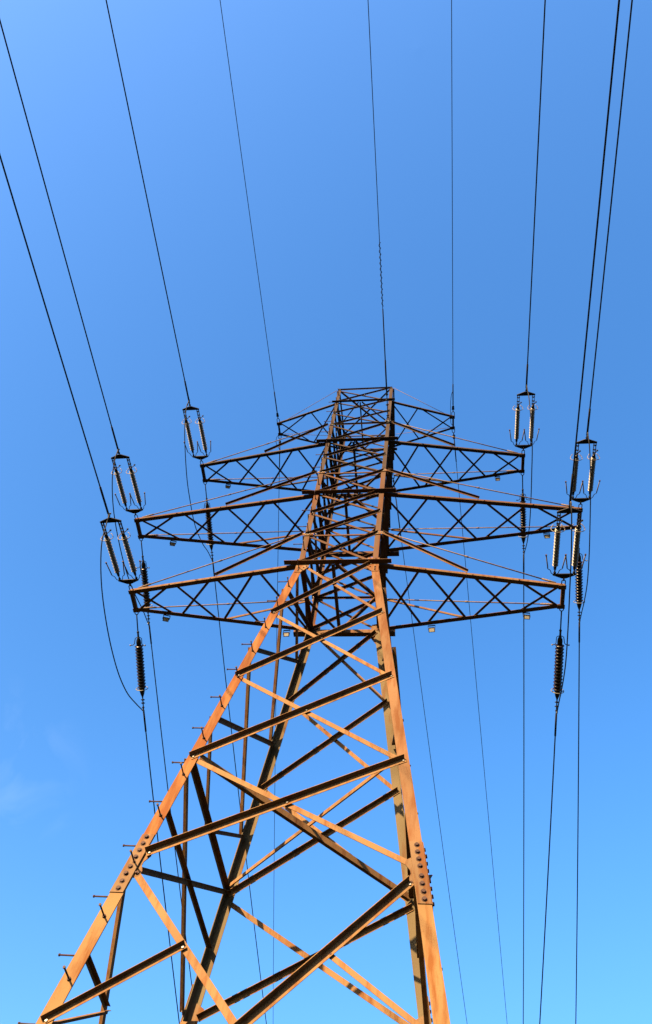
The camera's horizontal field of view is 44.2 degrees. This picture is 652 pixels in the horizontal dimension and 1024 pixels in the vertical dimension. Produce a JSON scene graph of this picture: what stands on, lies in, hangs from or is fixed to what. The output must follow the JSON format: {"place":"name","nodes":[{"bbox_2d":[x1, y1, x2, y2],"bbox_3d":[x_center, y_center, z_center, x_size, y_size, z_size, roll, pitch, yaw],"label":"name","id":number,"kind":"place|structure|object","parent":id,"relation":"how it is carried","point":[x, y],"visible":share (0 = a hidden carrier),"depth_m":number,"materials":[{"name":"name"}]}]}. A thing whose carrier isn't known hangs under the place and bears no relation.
{"place":"outdoors","nodes":[
{"label":"outdoors","id":0,"kind":"place"},
{"bbox_2d":[0,0,651,1023],"label":"sky","id":1,"kind":"structure","parent":0,"point":[75,781],"materials":[{"name":"blue"}]},
{"label":"ground","id":2,"kind":"structure","parent":0,"visible":0},
{"bbox_2d":[18,386,582,1023],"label":"transmission tower","id":3,"kind":"structure","parent":2,"relation":"on","point":[412,890],"depth_m":16.35,"materials":[{"name":"orange metal"}]},
{"bbox_2d":[100,517,141,589],"bbox_3d":[-5.178,1.107,20.209,0.946,0.294,2.196,-4,-64,9],"label":"tension insulator set","id":4,"kind":"object","parent":3,"relation":"attached to","point":[127,551],"visible":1,"depth_m":20.20,"materials":[{"name":"black ceramic"}]},
{"bbox_2d":[0,154,109,516],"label":"conductor cable","id":5,"kind":"object","parent":4,"relation":"attached to","point":[103,498],"visible":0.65,"depth_m":17.03,"materials":[{"name":"black metal"}]},
{"bbox_2d":[111,454,145,518],"bbox_3d":[-5.802,-0.695,23.502,0.946,0.294,2.196,-2,-63,8],"label":"tension insulator set","id":6,"kind":"object","parent":3,"relation":"attached to","point":[133,481],"visible":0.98,"depth_m":23.49,"materials":[{"name":"black ceramic"}]},
{"bbox_2d":[0,20,119,453],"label":"conductor cable","id":7,"kind":"object","parent":6,"relation":"attached to","point":[58,232],"visible":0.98,"depth_m":19.45,"materials":[{"name":"black metal"}]},
{"bbox_2d":[130,612,147,705],"bbox_3d":[-4.931,3.871,21.260,0.445,1.018,2.490,-1,-60,7],"label":"tension insulator","id":8,"kind":"object","parent":3,"relation":"hanging from","point":[139,652],"visible":1,"depth_m":21.22,"materials":[{"name":"black ceramic"}]},
{"bbox_2d":[142,706,179,1023],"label":"conductor cable","id":9,"kind":"object","parent":8,"relation":"attached to","point":[143,707],"visible":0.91,"depth_m":22.36,"materials":[{"name":"black metal"}]},
{"bbox_2d":[100,513,143,711],"bbox_3d":[-5.099,2.853,20.139,0.040,1.786,5.607,-1,-60,7],"label":"jumper cable","id":10,"kind":"object","parent":9,"relation":"hanging from","point":[109,514],"visible":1,"depth_m":19.21,"materials":[{"name":"black metal"}]},
{"bbox_2d":[136,539,152,621],"bbox_3d":[-5.563,2.066,24.643,0.445,0.914,2.580,-1,-60,7],"label":"tension insulator","id":11,"kind":"object","parent":3,"relation":"attached to","point":[144,577],"visible":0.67,"depth_m":24.57,"materials":[{"name":"black ceramic"}]},
{"bbox_2d":[148,622,191,985],"bbox_3d":[-3.389,33.434,34.751,0.067,12.529,62.131,-2,-60,7],"label":"conductor cable","id":12,"kind":"object","parent":11,"relation":"attached to","point":[165,765],"visible":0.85,"depth_m":25.80,"materials":[{"name":"black metal"}]},
{"bbox_2d":[112,449,149,625],"bbox_3d":[-5.723,1.010,23.585,0.040,1.534,5.694,-1,-60,7],"label":"jumper cable","id":13,"kind":"object","parent":12,"relation":"attached to","point":[117,532],"visible":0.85,"depth_m":22.60,"materials":[{"name":"black metal"}]},
{"bbox_2d":[162,614,170,621],"bbox_3d":[-4.171,2.783,20.944,0.193,0.188,0.113,12,-60,0],"label":"floodlight","id":14,"kind":"object","parent":3,"relation":"attached to","point":[166,619],"visible":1,"depth_m":20.90,"materials":[{"name":"black metal"}]},
{"bbox_2d":[182,406,210,463],"bbox_3d":[-4.277,-2.471,26.401,0.946,0.294,2.196,-1,-60,7],"label":"tension insulator set","id":15,"kind":"object","parent":3,"relation":"attached to","point":[201,429],"visible":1,"depth_m":26.39,"materials":[{"name":"black ceramic"}]},
{"bbox_2d":[106,0,190,405],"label":"conductor cable","id":16,"kind":"object","parent":15,"relation":"attached to","point":[147,198],"visible":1,"depth_m":22.21,"materials":[{"name":"black metal"}]},
{"bbox_2d":[203,482,213,557],"bbox_3d":[-4.041,0.252,27.588,0.445,0.894,2.598,-1,-60,7],"label":"tension insulator","id":17,"kind":"object","parent":3,"relation":"hanging from","point":[209,526],"visible":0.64,"depth_m":27.56,"materials":[{"name":"black ceramic"}]},
{"bbox_2d":[212,558,266,1023],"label":"conductor cable","id":18,"kind":"object","parent":17,"relation":"attached to","point":[235,767],"visible":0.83,"depth_m":29.52,"materials":[{"name":"black metal"}]},
{"bbox_2d":[184,400,212,561],"bbox_3d":[-4.213,-0.698,26.349,0.040,1.933,5.716,-2,-60,8],"label":"jumper cable","id":19,"kind":"object","parent":18,"relation":"attached to","point":[187,479],"visible":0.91,"depth_m":25.33,"materials":[{"name":"black metal"}]},
{"bbox_2d":[220,1,279,447],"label":"earth wire","id":20,"kind":"object","parent":3,"relation":"attached to","point":[277,414],"visible":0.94,"depth_m":25.71,"materials":[{"name":"black metal"}]},
{"bbox_2d":[273,436,280,983],"bbox_3d":[-2.441,27.058,40.630,0.114,11.698,62.556,3,-60,5],"label":"earth wire","id":21,"kind":"object","parent":3,"relation":"attached to","point":[275,712],"visible":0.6,"depth_m":33.02,"materials":[{"name":"black metal"}]},
{"bbox_2d":[283,630,289,636],"bbox_3d":[-1.022,3.155,20.797,0.182,0.191,0.116,-1,-60,7],"label":"floodlight","id":22,"kind":"object","parent":3,"relation":"attached to","point":[286,634],"visible":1,"depth_m":20.75,"materials":[{"name":"beige"}]},
{"bbox_2d":[368,2,390,422],"bbox_3d":[-1.935,-43.770,1.665,0.190,4.242,96.304,-1,-60,7],"label":"telecom cable","id":23,"kind":"object","parent":3,"relation":"attached to","point":[387,404],"visible":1,"depth_m":24.21,"materials":[{"name":"black plastic"}]},
{"bbox_2d":[392,476,466,1020],"bbox_3d":[7.471,28.820,37.869,0.104,12.168,63.062,-6,-61,10],"label":"telecom cable","id":24,"kind":"object","parent":3,"relation":"attached to","point":[428,742],"visible":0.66,"depth_m":30.48,"materials":[{"name":"black plastic"}]},
{"bbox_2d":[428,625,434,631],"bbox_3d":[2.670,2.956,20.259,0.195,0.192,0.114,-7,-61,10],"label":"floodlight","id":25,"kind":"object","parent":3,"relation":"attached to","point":[431,629],"visible":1,"depth_m":20.22,"materials":[{"name":"beige"}]},
{"bbox_2d":[450,0,454,424],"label":"earth wire","id":26,"kind":"object","parent":3,"relation":"attached to","point":[452,394],"visible":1,"depth_m":25.66,"materials":[{"name":"black metal"}]},
{"bbox_2d":[452,429,506,1018],"bbox_3d":[9.009,26.813,39.180,0.114,11.698,62.556,-5,-61,9],"label":"earth wire","id":27,"kind":"object","parent":3,"relation":"attached to","point":[479,717],"visible":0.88,"depth_m":32.01,"materials":[{"name":"black metal"}]},
{"bbox_2d":[516,474,529,550],"bbox_3d":[6.416,-0.028,26.143,0.445,1.048,2.445,-1,-60,7],"label":"tension insulator","id":28,"kind":"object","parent":3,"relation":"hanging from","point":[523,520],"visible":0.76,"depth_m":26.10,"materials":[{"name":"black ceramic"}]},
{"bbox_2d":[523,551,524,1023],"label":"conductor cable","id":29,"kind":"object","parent":28,"relation":"attached to","point":[523,787],"visible":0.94,"depth_m":28.33,"materials":[{"name":"black metal"}]},
{"bbox_2d":[509,391,539,453],"bbox_3d":[6.210,-2.739,25.079,0.946,0.294,2.196,-1,-62,7],"label":"tension insulator set","id":30,"kind":"object","parent":3,"relation":"attached to","point":[517,416],"visible":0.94,"depth_m":25.07,"materials":[{"name":"black ceramic"}]},
{"bbox_2d":[523,385,532,554],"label":"jumper cable","id":31,"kind":"object","parent":30,"relation":"hanging from","point":[531,464],"visible":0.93,"depth_m":23.80,"materials":[{"name":"black metal"}]},
{"bbox_2d":[525,0,545,390],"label":"conductor cable","id":32,"kind":"object","parent":30,"relation":"attached to","point":[535,190],"visible":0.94,"depth_m":21.24,"materials":[{"name":"black metal"}]},
{"bbox_2d":[522,612,529,619],"bbox_3d":[4.939,2.570,19.779,0.185,0.189,0.112,4,-60,4],"label":"floodlight","id":33,"kind":"object","parent":3,"relation":"attached to","point":[526,616],"visible":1,"depth_m":19.74,"materials":[{"name":"black"}]},
{"bbox_2d":[543,533,549,538],"bbox_3d":[6.284,0.676,22.828,0.181,0.185,0.121,-1,-60,7],"label":"floodlight","id":34,"kind":"object","parent":3,"relation":"attached to","point":[546,535],"visible":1,"depth_m":22.79,"materials":[{"name":"black"}]},
{"bbox_2d":[551,609,569,709],"bbox_3d":[5.826,3.648,20.011,0.445,0.829,2.680,-1,-60,7],"label":"tension insulator","id":35,"kind":"object","parent":3,"relation":"attached to","point":[558,665],"visible":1,"depth_m":19.99,"materials":[{"name":"black ceramic"}]},
{"bbox_2d":[539,710,556,1023],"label":"conductor cable","id":36,"kind":"object","parent":35,"relation":"attached to","point":[555,729],"visible":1,"depth_m":21.31,"materials":[{"name":"black metal"}]},
{"bbox_2d":[545,508,585,584],"bbox_3d":[5.636,0.861,18.800,0.946,0.294,2.196,-1,-63,7],"label":"tension insulator set","id":37,"kind":"object","parent":3,"relation":"attached to","point":[576,546],"visible":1,"depth_m":18.79,"materials":[{"name":"black"}]},
{"bbox_2d":[568,0,619,507],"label":"conductor cable","id":38,"kind":"object","parent":37,"relation":"attached to","point":[602,171],"visible":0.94,"depth_m":14.92,"materials":[{"name":"black metal"}]},
{"bbox_2d":[556,501,571,714],"bbox_3d":[5.661,2.533,19.058,0.042,1.211,5.794,-1,-60,7],"label":"jumper cable","id":39,"kind":"object","parent":38,"relation":"attached to","point":[568,609],"visible":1,"depth_m":18.43,"materials":[{"name":"black metal"}]},
{"bbox_2d":[573,548,586,618],"bbox_3d":[7.232,1.749,22.966,0.445,0.971,2.529,-1,-60,7],"label":"tension insulator","id":40,"kind":"object","parent":3,"relation":"hanging from","point":[579,591],"visible":0.87,"depth_m":22.95,"materials":[{"name":"black ceramic"}]},
{"bbox_2d":[575,619,579,1023],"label":"conductor cable","id":41,"kind":"object","parent":40,"relation":"attached to","point":[578,809],"visible":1,"depth_m":24.58,"materials":[{"name":"black metal"}]},
{"bbox_2d":[565,439,600,507],"bbox_3d":[7.010,-0.991,21.842,0.946,0.294,2.196,-1,-62,7],"label":"tension insulator set","id":42,"kind":"object","parent":3,"relation":"attached to","point":[593,463],"visible":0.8,"depth_m":21.80,"materials":[{"name":"black ceramic"}]},
{"bbox_2d":[586,0,632,438],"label":"conductor cable","id":43,"kind":"object","parent":42,"relation":"attached to","point":[588,421],"visible":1,"depth_m":18.02,"materials":[{"name":"black metal"}]},
{"bbox_2d":[579,432,590,622],"bbox_3d":[7.080,0.675,21.939,0.040,1.517,5.644,-2,-60,7],"label":"jumper cable","id":44,"kind":"object","parent":43,"relation":"attached to","point":[589,525],"visible":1,"depth_m":21.20,"materials":[{"name":"black metal"}]}
]}

